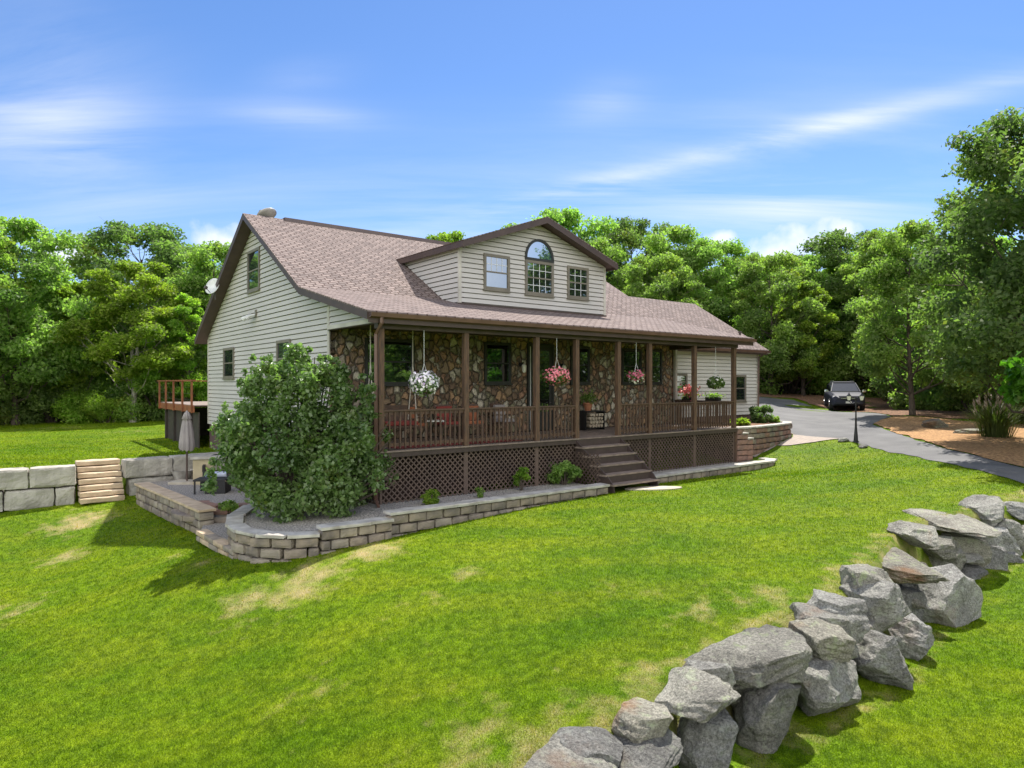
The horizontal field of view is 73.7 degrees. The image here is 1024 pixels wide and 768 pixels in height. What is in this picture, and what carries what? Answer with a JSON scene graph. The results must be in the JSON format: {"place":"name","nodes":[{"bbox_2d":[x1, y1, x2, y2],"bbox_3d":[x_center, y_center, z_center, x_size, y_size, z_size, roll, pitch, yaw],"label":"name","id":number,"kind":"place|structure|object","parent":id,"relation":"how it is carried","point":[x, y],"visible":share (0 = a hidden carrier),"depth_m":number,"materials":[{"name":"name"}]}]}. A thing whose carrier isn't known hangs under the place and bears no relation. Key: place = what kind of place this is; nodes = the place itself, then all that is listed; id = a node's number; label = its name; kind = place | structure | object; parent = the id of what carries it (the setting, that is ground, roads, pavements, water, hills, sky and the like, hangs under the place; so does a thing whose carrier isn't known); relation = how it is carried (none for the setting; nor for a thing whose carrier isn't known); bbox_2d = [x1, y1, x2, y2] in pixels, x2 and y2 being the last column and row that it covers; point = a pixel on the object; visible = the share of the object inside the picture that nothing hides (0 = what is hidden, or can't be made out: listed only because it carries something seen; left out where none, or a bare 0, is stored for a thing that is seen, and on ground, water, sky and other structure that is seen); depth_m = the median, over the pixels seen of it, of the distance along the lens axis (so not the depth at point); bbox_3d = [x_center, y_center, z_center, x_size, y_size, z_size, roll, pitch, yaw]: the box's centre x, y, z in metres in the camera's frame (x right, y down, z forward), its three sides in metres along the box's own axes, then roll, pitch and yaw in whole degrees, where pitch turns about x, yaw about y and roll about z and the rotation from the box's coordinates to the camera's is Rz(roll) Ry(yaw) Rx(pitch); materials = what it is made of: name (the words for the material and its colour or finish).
{"place":"outdoors","nodes":[
{"label":"outdoors","id":0,"kind":"place"},
{"bbox_2d":[202,522,227,539],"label":"gravel path","id":1,"kind":"structure","parent":0,"point":[219,529],"depth_m":15.59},
{"bbox_2d":[171,500,249,522],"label":"curved patio steps","id":2,"kind":"structure","parent":1,"relation":"on","point":[220,516],"depth_m":16.50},
{"bbox_2d":[0,390,1023,767],"bbox_3d":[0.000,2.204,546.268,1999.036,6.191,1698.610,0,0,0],"label":"ground","id":3,"kind":"structure","parent":0,"point":[740,754],"depth_m":10.57,"materials":[{"name":"plant"}]},
{"bbox_2d":[0,376,47,424],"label":"shrub","id":4,"kind":"object","parent":3,"relation":"on","point":[30,417],"visible":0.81,"depth_m":41.86,"materials":[{"name":"green plant"}]},
{"bbox_2d":[0,232,57,395],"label":"beech tree","id":5,"kind":"object","parent":3,"relation":"on","point":[6,243],"visible":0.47,"depth_m":40.68,"materials":[{"name":"green plant"}]},
{"bbox_2d":[4,368,94,422],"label":"shrub","id":6,"kind":"object","parent":3,"relation":"on","point":[42,398],"visible":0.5,"depth_m":42.28,"materials":[{"name":"green plant"}]},
{"bbox_2d":[0,215,100,424],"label":"maple tree","id":7,"kind":"object","parent":3,"relation":"on","point":[42,274],"visible":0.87,"depth_m":41.23,"materials":[{"name":"green plant"}]},
{"bbox_2d":[24,280,115,396],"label":"young tree","id":8,"kind":"object","parent":3,"relation":"on","point":[73,289],"visible":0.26,"depth_m":43.72,"materials":[{"name":"green plant"}]},
{"bbox_2d":[49,385,111,423],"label":"shrub","id":9,"kind":"object","parent":3,"relation":"on","point":[67,409],"visible":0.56,"depth_m":42.46,"materials":[{"name":"green plant"}]},
{"bbox_2d":[75,458,124,503],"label":"stone steps","id":10,"kind":"structure","parent":3,"relation":"on","point":[100,480],"depth_m":20.80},
{"bbox_2d":[79,394,139,422],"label":"shrub","id":11,"kind":"object","parent":3,"relation":"on","point":[100,409],"visible":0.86,"depth_m":42.48,"materials":[{"name":"green plant"}]},
{"bbox_2d":[0,451,224,511],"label":"block retaining wall","id":12,"kind":"structure","parent":3,"relation":"on","point":[42,481],"depth_m":20.11,"materials":[{"name":"stone"}]},
{"bbox_2d":[80,373,154,419],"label":"shrub","id":13,"kind":"object","parent":3,"relation":"on","point":[116,391],"visible":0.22,"depth_m":44.26,"materials":[{"name":"green plant"}]},
{"bbox_2d":[48,259,203,421],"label":"ash tree","id":14,"kind":"object","parent":3,"relation":"on","point":[109,311],"visible":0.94,"depth_m":41.46,"materials":[{"name":"green plant"}]},
{"bbox_2d":[61,218,199,356],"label":"oak tree","id":15,"kind":"object","parent":3,"relation":"on","point":[165,246],"visible":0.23,"depth_m":50.30,"materials":[{"name":"green plant"}]},
{"bbox_2d":[114,370,206,421],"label":"shrub","id":16,"kind":"object","parent":3,"relation":"on","point":[137,382],"visible":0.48,"depth_m":42.95,"materials":[{"name":"green plant"}]},
{"bbox_2d":[117,270,207,393],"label":"beech tree","id":17,"kind":"object","parent":3,"relation":"on","point":[147,305],"visible":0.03,"depth_m":48.64,"materials":[{"name":"green plant"}]},
{"bbox_2d":[138,292,206,407],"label":"young tree","id":18,"kind":"object","parent":3,"relation":"on","point":[191,303],"visible":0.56,"depth_m":43.20,"materials":[{"name":"green plant"}]},
{"bbox_2d":[134,482,215,533],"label":"patio wall","id":19,"kind":"structure","parent":3,"relation":"on","point":[159,501],"depth_m":17.78,"materials":[{"name":"beige stone"}]},
{"bbox_2d":[157,380,209,447],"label":"deck","id":20,"kind":"structure","parent":3,"relation":"on","point":[175,411],"depth_m":29.71,"materials":[{"name":"brown wood"}]},
{"bbox_2d":[142,240,230,374],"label":"maple tree","id":21,"kind":"object","parent":3,"relation":"on","point":[203,271],"visible":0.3,"depth_m":46.84,"materials":[{"name":"green plant"}]},
{"bbox_2d":[132,478,254,502],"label":"patio gravel","id":22,"kind":"structure","parent":3,"relation":"on","point":[199,495],"depth_m":19.15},
{"bbox_2d":[168,410,194,484],"bbox_3d":[-10.182,1.965,21.379,0.840,2.270,0.700,0,0,0],"label":"patio umbrella","id":23,"kind":"object","parent":22,"relation":"on","point":[186,440],"visible":0.98,"depth_m":21.26,"materials":[{"name":"grey fabric"}]},
{"bbox_2d":[190,454,235,484],"bbox_3d":[-9.016,2.670,21.494,1.880,0.860,0.780,0,0,-10],"label":"stone counter","id":24,"kind":"object","parent":22,"relation":"on","point":[199,460],"visible":0.29,"depth_m":21.05,"materials":[{"name":"stone"}]},
{"bbox_2d":[196,529,236,558],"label":"edging wall","id":25,"kind":"structure","parent":3,"relation":"on","point":[211,540],"depth_m":14.45,"materials":[{"name":"beige stone"}]},
{"bbox_2d":[225,502,319,563],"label":"garden wall","id":26,"kind":"structure","parent":3,"relation":"on","point":[251,544],"depth_m":13.05,"materials":[{"name":"stone"}]},
{"bbox_2d":[316,516,393,554],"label":"garden wall","id":27,"kind":"structure","parent":3,"relation":"on","point":[333,537],"depth_m":13.42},
{"bbox_2d":[244,482,584,531],"bbox_3d":[-2.318,2.835,16.953,8.866,0.190,4.239,0,0,-37],"label":"gravel bed","id":28,"kind":"object","parent":3,"relation":"on","point":[312,521],"visible":0.37,"depth_m":14.95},
{"bbox_2d":[200,342,399,523],"bbox_3d":[-4.578,1.137,15.193,4.083,4.112,2.830,0,0,0],"label":"lilac bush","id":29,"kind":"object","parent":28,"relation":"on","point":[315,469],"visible":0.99,"depth_m":14.66,"materials":[{"name":"green plant"}]},
{"bbox_2d":[545,460,583,484],"bbox_3d":[1.351,2.409,18.628,1.010,0.742,0.942,0,0,-35],"label":"bed plant","id":30,"kind":"object","parent":28,"relation":"on","point":[565,471],"visible":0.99,"depth_m":18.49,"materials":[{"name":"green plant"}]},
{"bbox_2d":[194,213,756,507],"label":"house","id":31,"kind":"structure","parent":3,"relation":"on","point":[507,317],"depth_m":21.08,"materials":[{"name":"wood"}]},
{"bbox_2d":[222,347,234,379],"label":"window","id":32,"kind":"structure","parent":31,"relation":"in","point":[228,353],"depth_m":24.58,"materials":[{"name":"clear glass"}]},
{"bbox_2d":[246,246,260,293],"bbox_3d":[-8.500,-3.715,22.425,0.090,1.410,1.270,0,0,-38],"label":"window","id":33,"kind":"structure","parent":31,"relation":"in","point":[253,256],"depth_m":22.45,"materials":[{"name":"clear glass"}]},
{"bbox_2d":[365,338,414,385],"bbox_3d":[-3.336,-0.590,18.748,1.540,1.300,0.090,0,0,-38],"label":"window","id":34,"kind":"structure","parent":31,"relation":"in","point":[397,352],"depth_m":18.84,"materials":[{"name":"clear glass"}]},
{"bbox_2d":[367,325,418,428],"bbox_3d":[-3.055,-0.175,17.336,1.300,2.570,0.540,0,0,-38],"label":"porch swing","id":35,"kind":"object","parent":31,"relation":"hanging from","point":[393,407],"visible":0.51,"depth_m":17.56,"materials":[{"name":"wood"}]},
{"bbox_2d":[408,365,439,396],"bbox_3d":[-2.070,-0.472,16.091,0.760,1.576,0.748,0,0,0],"label":"hanging basket","id":36,"kind":"object","parent":31,"relation":"hanging from","point":[422,383],"visible":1,"depth_m":15.89,"materials":[{"name":"white plant"}]},
{"bbox_2d":[483,253,510,292],"bbox_3d":[-0.463,-3.430,21.128,1.040,1.140,0.090,0,0,-38],"label":"window","id":37,"kind":"structure","parent":31,"relation":"in","point":[496,270],"depth_m":21.13,"materials":[{"name":"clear glass"}]},
{"bbox_2d":[483,342,512,384],"bbox_3d":[-0.425,-0.620,21.031,1.060,1.320,0.090,0,0,-38],"label":"window","id":38,"kind":"structure","parent":31,"relation":"in","point":[497,355],"depth_m":21.03,"materials":[{"name":"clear glass"}]},
{"bbox_2d":[524,239,553,262],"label":"window","id":39,"kind":"structure","parent":31,"relation":"in","point":[537,249],"depth_m":22.21,"materials":[{"name":"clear glass"}]},
{"bbox_2d":[524,259,554,297],"bbox_3d":[0.903,-3.415,22.199,1.250,1.150,0.090,0,0,-38],"label":"window","id":40,"kind":"structure","parent":31,"relation":"in","point":[539,275],"depth_m":22.19,"materials":[{"name":"clear glass"}]},
{"bbox_2d":[527,343,553,430],"bbox_3d":[0.944,0.100,22.093,1.120,2.800,0.111,0,0,-38],"label":"door","id":41,"kind":"structure","parent":31,"relation":"in","point":[546,350],"depth_m":22.15,"materials":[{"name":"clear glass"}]},
{"bbox_2d":[543,359,570,386],"bbox_3d":[1.223,-0.595,18.665,0.778,1.331,0.790,0,0,0],"label":"hanging basket","id":42,"kind":"object","parent":31,"relation":"hanging from","point":[562,377],"visible":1,"depth_m":18.47,"materials":[{"name":"pink plant"}]},
{"bbox_2d":[566,265,589,300],"bbox_3d":[2.256,-3.425,23.260,1.030,1.130,0.090,0,0,-38],"label":"window","id":43,"kind":"structure","parent":31,"relation":"in","point":[577,277],"depth_m":23.26,"materials":[{"name":"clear glass"}]},
{"bbox_2d":[570,346,590,384],"bbox_3d":[2.330,-0.620,23.191,0.940,1.320,0.090,0,0,-38],"label":"window","id":44,"kind":"structure","parent":31,"relation":"in","point":[584,352],"depth_m":23.26,"materials":[{"name":"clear glass"}]},
{"bbox_2d":[579,410,604,430],"bbox_3d":[2.650,1.210,22.864,0.880,0.640,0.440,0,0,-38],"label":"firewood rack","id":45,"kind":"object","parent":31,"relation":"on","point":[589,421],"visible":0.98,"depth_m":22.67,"materials":[{"name":"black metal"}]},
{"bbox_2d":[621,348,642,384],"bbox_3d":[4.356,-0.620,24.779,1.090,1.320,0.090,0,0,-38],"label":"window","id":46,"kind":"structure","parent":31,"relation":"in","point":[629,357],"depth_m":24.72,"materials":[{"name":"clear glass"}]},
{"bbox_2d":[645,349,662,384],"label":"window","id":47,"kind":"structure","parent":31,"relation":"in","point":[656,354],"depth_m":25.64,"materials":[{"name":"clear glass"}]},
{"bbox_2d":[383,483,609,536],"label":"garden wall","id":48,"kind":"structure","parent":3,"relation":"on","point":[407,520],"depth_m":15.26,"materials":[{"name":"stone"}]},
{"bbox_2d":[526,206,624,289],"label":"maple tree","id":49,"kind":"object","parent":3,"relation":"on","point":[567,219],"visible":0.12,"depth_m":56.92,"materials":[{"name":"green plant"}]},
{"bbox_2d":[552,726,623,767],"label":"boulder","id":50,"kind":"object","parent":3,"relation":"on","point":[589,741],"visible":0.77,"depth_m":6.55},
{"bbox_2d":[523,732,616,767],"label":"boulder","id":51,"kind":"object","parent":50,"relation":"on","point":[553,752],"visible":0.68,"depth_m":6.33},
{"bbox_2d":[575,437,659,492],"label":"porch steps","id":52,"kind":"structure","parent":3,"relation":"on","point":[615,462],"depth_m":19.07,"materials":[{"name":"wood"}]},
{"bbox_2d":[589,237,651,290],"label":"beech tree","id":53,"kind":"object","parent":3,"relation":"on","point":[618,253],"visible":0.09,"depth_m":54.01,"materials":[{"name":"green plant"}]},
{"bbox_2d":[589,215,674,301],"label":"oak tree","id":54,"kind":"object","parent":3,"relation":"on","point":[631,234],"visible":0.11,"depth_m":58.40,"materials":[{"name":"green plant"}]},
{"bbox_2d":[613,728,682,767],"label":"boulder","id":55,"kind":"object","parent":3,"relation":"on","point":[665,750],"visible":0.59,"depth_m":6.58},
{"bbox_2d":[612,697,673,742],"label":"boulder","id":56,"kind":"object","parent":55,"relation":"on","point":[637,720],"visible":0.69,"depth_m":6.80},
{"bbox_2d":[620,251,705,308],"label":"beech tree","id":57,"kind":"object","parent":3,"relation":"on","point":[639,266],"visible":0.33,"depth_m":48.66,"materials":[{"name":"green plant"}]},
{"bbox_2d":[621,224,734,326],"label":"maple tree","id":58,"kind":"object","parent":3,"relation":"on","point":[679,235],"visible":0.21,"depth_m":52.10,"materials":[{"name":"green plant"}]},
{"bbox_2d":[629,296,770,423],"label":"garage","id":59,"kind":"structure","parent":3,"relation":"on","point":[747,374],"depth_m":30.04,"materials":[{"name":"beige"}]},
{"bbox_2d":[677,708,738,767],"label":"boulder","id":60,"kind":"object","parent":3,"relation":"on","point":[710,743],"visible":0.62,"depth_m":7.07,"materials":[{"name":"stone"}]},
{"bbox_2d":[654,666,740,723],"bbox_3d":[1.968,3.323,7.285,0.817,0.392,0.667,0,0,34],"label":"boulder","id":61,"kind":"object","parent":60,"relation":"on","point":[694,694],"visible":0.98,"depth_m":7.19,"materials":[{"name":"stone"}]},
{"bbox_2d":[682,660,735,688],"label":"boulder","id":62,"kind":"object","parent":3,"relation":"on","point":[723,672],"visible":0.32,"depth_m":7.67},
{"bbox_2d":[645,457,777,484],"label":"garden wall","id":63,"kind":"structure","parent":3,"relation":"on","point":[764,462],"depth_m":21.70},
{"bbox_2d":[667,236,779,344],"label":"beech tree","id":64,"kind":"object","parent":3,"relation":"on","point":[712,252],"visible":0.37,"depth_m":50.17,"materials":[{"name":"green plant"}]},
{"bbox_2d":[736,427,753,461],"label":"stepped pier","id":65,"kind":"structure","parent":3,"relation":"on","point":[744,446],"depth_m":24.18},
{"bbox_2d":[738,421,792,454],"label":"planter wall","id":66,"kind":"structure","parent":3,"relation":"on","point":[774,434],"depth_m":25.76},
{"bbox_2d":[732,682,800,753],"bbox_3d":[2.899,3.806,7.955,0.797,0.898,0.850,9,9,-21],"label":"boulder","id":67,"kind":"object","parent":3,"relation":"on","point":[762,716],"visible":0.66,"depth_m":7.64,"materials":[{"name":"stone"}]},
{"bbox_2d":[729,249,825,393],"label":"beech tree","id":68,"kind":"object","parent":3,"relation":"on","point":[755,323],"visible":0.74,"depth_m":47.56,"materials":[{"name":"green plant"}]},
{"bbox_2d":[768,281,845,395],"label":"young tree","id":69,"kind":"object","parent":3,"relation":"on","point":[827,349],"visible":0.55,"depth_m":48.02,"materials":[{"name":"green plant"}]},
{"bbox_2d":[766,254,850,347],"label":"maple tree","id":70,"kind":"object","parent":3,"relation":"on","point":[817,276],"visible":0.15,"depth_m":51.90,"materials":[{"name":"green plant"}]},
{"bbox_2d":[775,343,842,394],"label":"shrub","id":71,"kind":"object","parent":3,"relation":"on","point":[789,388],"visible":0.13,"depth_m":50.15,"materials":[{"name":"green plant"}]},
{"bbox_2d":[789,602,858,658],"bbox_3d":[4.217,3.378,9.320,0.875,0.700,0.770,0,0,0],"label":"boulder","id":72,"kind":"object","parent":3,"relation":"on","point":[801,611],"visible":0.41,"depth_m":9.06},
{"bbox_2d":[796,658,861,715],"bbox_3d":[3.892,3.782,8.666,1.120,0.863,0.930,-11,9,-30],"label":"boulder","id":73,"kind":"object","parent":3,"relation":"on","point":[829,686],"visible":0.58,"depth_m":8.28,"materials":[{"name":"stone"}]},
{"bbox_2d":[788,617,855,662],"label":"boulder","id":74,"kind":"object","parent":73,"relation":"on","point":[826,640],"visible":0.81,"depth_m":8.56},
{"bbox_2d":[773,227,886,344],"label":"oak tree","id":75,"kind":"object","parent":3,"relation":"on","point":[841,247],"visible":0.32,"depth_m":52.09,"materials":[{"name":"green plant"}]},
{"bbox_2d":[807,589,869,642],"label":"boulder","id":76,"kind":"object","parent":3,"relation":"on","point":[853,610],"visible":0.6,"depth_m":9.24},
{"bbox_2d":[816,250,906,350],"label":"beech tree","id":77,"kind":"object","parent":3,"relation":"on","point":[832,272],"visible":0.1,"depth_m":51.53,"materials":[{"name":"green plant"}]},
{"bbox_2d":[759,393,978,418],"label":"mulch","id":78,"kind":"object","parent":3,"relation":"on","point":[881,405],"visible":0.37,"depth_m":42.02,"materials":[{"name":"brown wood"}]},
{"bbox_2d":[839,564,904,601],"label":"boulder","id":79,"kind":"object","parent":3,"relation":"on","point":[855,576],"visible":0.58,"depth_m":10.06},
{"bbox_2d":[839,580,911,632],"bbox_3d":[5.311,3.281,9.966,0.763,0.796,0.850,-23,9,-23],"label":"boulder","id":80,"kind":"object","parent":3,"relation":"on","point":[887,606],"visible":0.72,"depth_m":9.69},
{"bbox_2d":[821,227,942,384],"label":"beech tree","id":81,"kind":"object","parent":3,"relation":"on","point":[845,369],"visible":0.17,"depth_m":48.06,"materials":[{"name":"green plant"}]},
{"bbox_2d":[851,630,913,690],"bbox_3d":[4.997,3.781,9.326,0.800,0.843,0.850,-14,8,-16],"label":"boulder","id":82,"kind":"object","parent":3,"relation":"on","point":[880,658],"visible":0.66,"depth_m":9.03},
{"bbox_2d":[864,347,941,402],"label":"shrub","id":83,"kind":"object","parent":3,"relation":"on","point":[893,382],"visible":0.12,"depth_m":40.91,"materials":[{"name":"green plant"}]},
{"bbox_2d":[883,613,934,660],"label":"boulder","id":84,"kind":"object","parent":3,"relation":"on","point":[912,634],"visible":0.64,"depth_m":9.99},
{"bbox_2d":[840,218,982,415],"bbox_3d":[19.802,-3.140,33.747,6.570,9.976,6.930,0,0,-39],"label":"maple tree","id":85,"kind":"object","parent":3,"relation":"on","point":[876,323],"visible":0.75,"depth_m":33.51,"materials":[{"name":"green plant"}]},
{"bbox_2d":[887,520,938,548],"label":"boulder","id":86,"kind":"object","parent":3,"relation":"on","point":[923,536],"visible":0.98,"depth_m":12.86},
{"bbox_2d":[898,584,927,620],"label":"boulder","id":87,"kind":"object","parent":3,"relation":"on","point":[909,594],"visible":0.14,"depth_m":11.54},
{"bbox_2d":[882,547,950,583],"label":"boulder","id":88,"kind":"object","parent":3,"relation":"on","point":[900,566],"visible":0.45,"depth_m":11.47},
{"bbox_2d":[885,379,961,410],"bbox_3d":[24.534,-0.085,38.012,5.645,4.119,5.754,0,0,-18],"label":"shrub","id":89,"kind":"object","parent":3,"relation":"on","point":[919,401],"visible":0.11,"depth_m":37.63,"materials":[{"name":"green plant"}]},
{"bbox_2d":[891,260,976,386],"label":"beech tree","id":90,"kind":"object","parent":3,"relation":"on","point":[902,334],"visible":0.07,"depth_m":40.37,"materials":[{"name":"green plant"}]},
{"bbox_2d":[898,563,982,627],"bbox_3d":[7.434,3.883,12.129,1.410,1.191,1.170,-20,9,-25],"label":"boulder","id":91,"kind":"object","parent":3,"relation":"on","point":[956,601],"visible":0.48,"depth_m":11.71,"materials":[{"name":"stone"}]},
{"bbox_2d":[923,535,958,559],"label":"boulder","id":92,"kind":"object","parent":3,"relation":"on","point":[947,548],"visible":0.51,"depth_m":13.38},
{"bbox_2d":[874,416,1023,466],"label":"mulch","id":93,"kind":"object","parent":3,"relation":"on","point":[1007,450],"visible":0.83,"depth_m":25.07,"materials":[{"name":"orange wood"}]},
{"bbox_2d":[899,105,1023,413],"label":"oak tree","id":94,"kind":"object","parent":93,"relation":"on","point":[990,340],"visible":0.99,"depth_m":21.64,"materials":[{"name":"green plant"}]},
{"bbox_2d":[959,392,1023,437],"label":"ornamental grass","id":95,"kind":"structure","parent":93,"relation":"on","point":[995,421],"depth_m":25.08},
{"bbox_2d":[902,508,1001,537],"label":"boulder","id":96,"kind":"object","parent":3,"relation":"on","point":[963,524],"visible":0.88,"depth_m":14.00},
{"bbox_2d":[922,360,995,411],"bbox_3d":[24.192,0.135,35.434,5.230,3.745,5.132,0,0,-16],"label":"shrub","id":97,"kind":"object","parent":3,"relation":"on","point":[962,406],"visible":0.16,"depth_m":36.00,"materials":[{"name":"green plant"}]},
{"bbox_2d":[983,545,1007,570],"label":"boulder","id":98,"kind":"object","parent":3,"relation":"on","point":[999,559],"visible":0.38,"depth_m":13.81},
{"bbox_2d":[975,526,1022,555],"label":"boulder","id":99,"kind":"object","parent":3,"relation":"on","point":[1006,540],"visible":0.38,"depth_m":14.23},
{"bbox_2d":[958,494,1004,526],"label":"boulder","id":100,"kind":"object","parent":99,"relation":"on","point":[988,510],"visible":0.82,"depth_m":14.75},
{"bbox_2d":[994,317,1023,405],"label":"maple tree","id":101,"kind":"object","parent":3,"relation":"on","point":[1014,372],"visible":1,"depth_m":17.51,"materials":[{"name":"green plant"}]},
{"bbox_2d":[0,0,1023,290],"label":"sky","id":102,"kind":"structure","parent":0,"point":[772,126],"materials":[{"name":"blue"}]},
{"bbox_2d":[731,688,746,706],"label":"boulder","id":103,"kind":"object","parent":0,"point":[737,701],"visible":0.04,"depth_m":7.96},
{"bbox_2d":[684,624,812,689],"bbox_3d":[2.870,3.361,8.239,1.391,0.567,1.154,-14,9,-28],"label":"boulder","id":104,"kind":"object","parent":103,"relation":"on","point":[764,655],"visible":0.78,"depth_m":7.95,"materials":[{"name":"stone"}]},
{"bbox_2d":[759,397,1023,482],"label":"driveway","id":105,"kind":"structure","parent":0,"point":[820,423],"depth_m":27.97,"materials":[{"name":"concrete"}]},
{"bbox_2d":[824,380,865,409],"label":"parked suv","id":106,"kind":"object","parent":105,"relation":"on","point":[836,393],"visible":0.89,"depth_m":41.34,"materials":[{"name":"grey paint"}]},
{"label":"boulder","id":107,"kind":"object","parent":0,"visible":0},
{"bbox_2d":[941,532,991,566],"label":"boulder","id":108,"kind":"object","parent":107,"relation":"on","point":[971,544],"visible":0.44,"depth_m":13.89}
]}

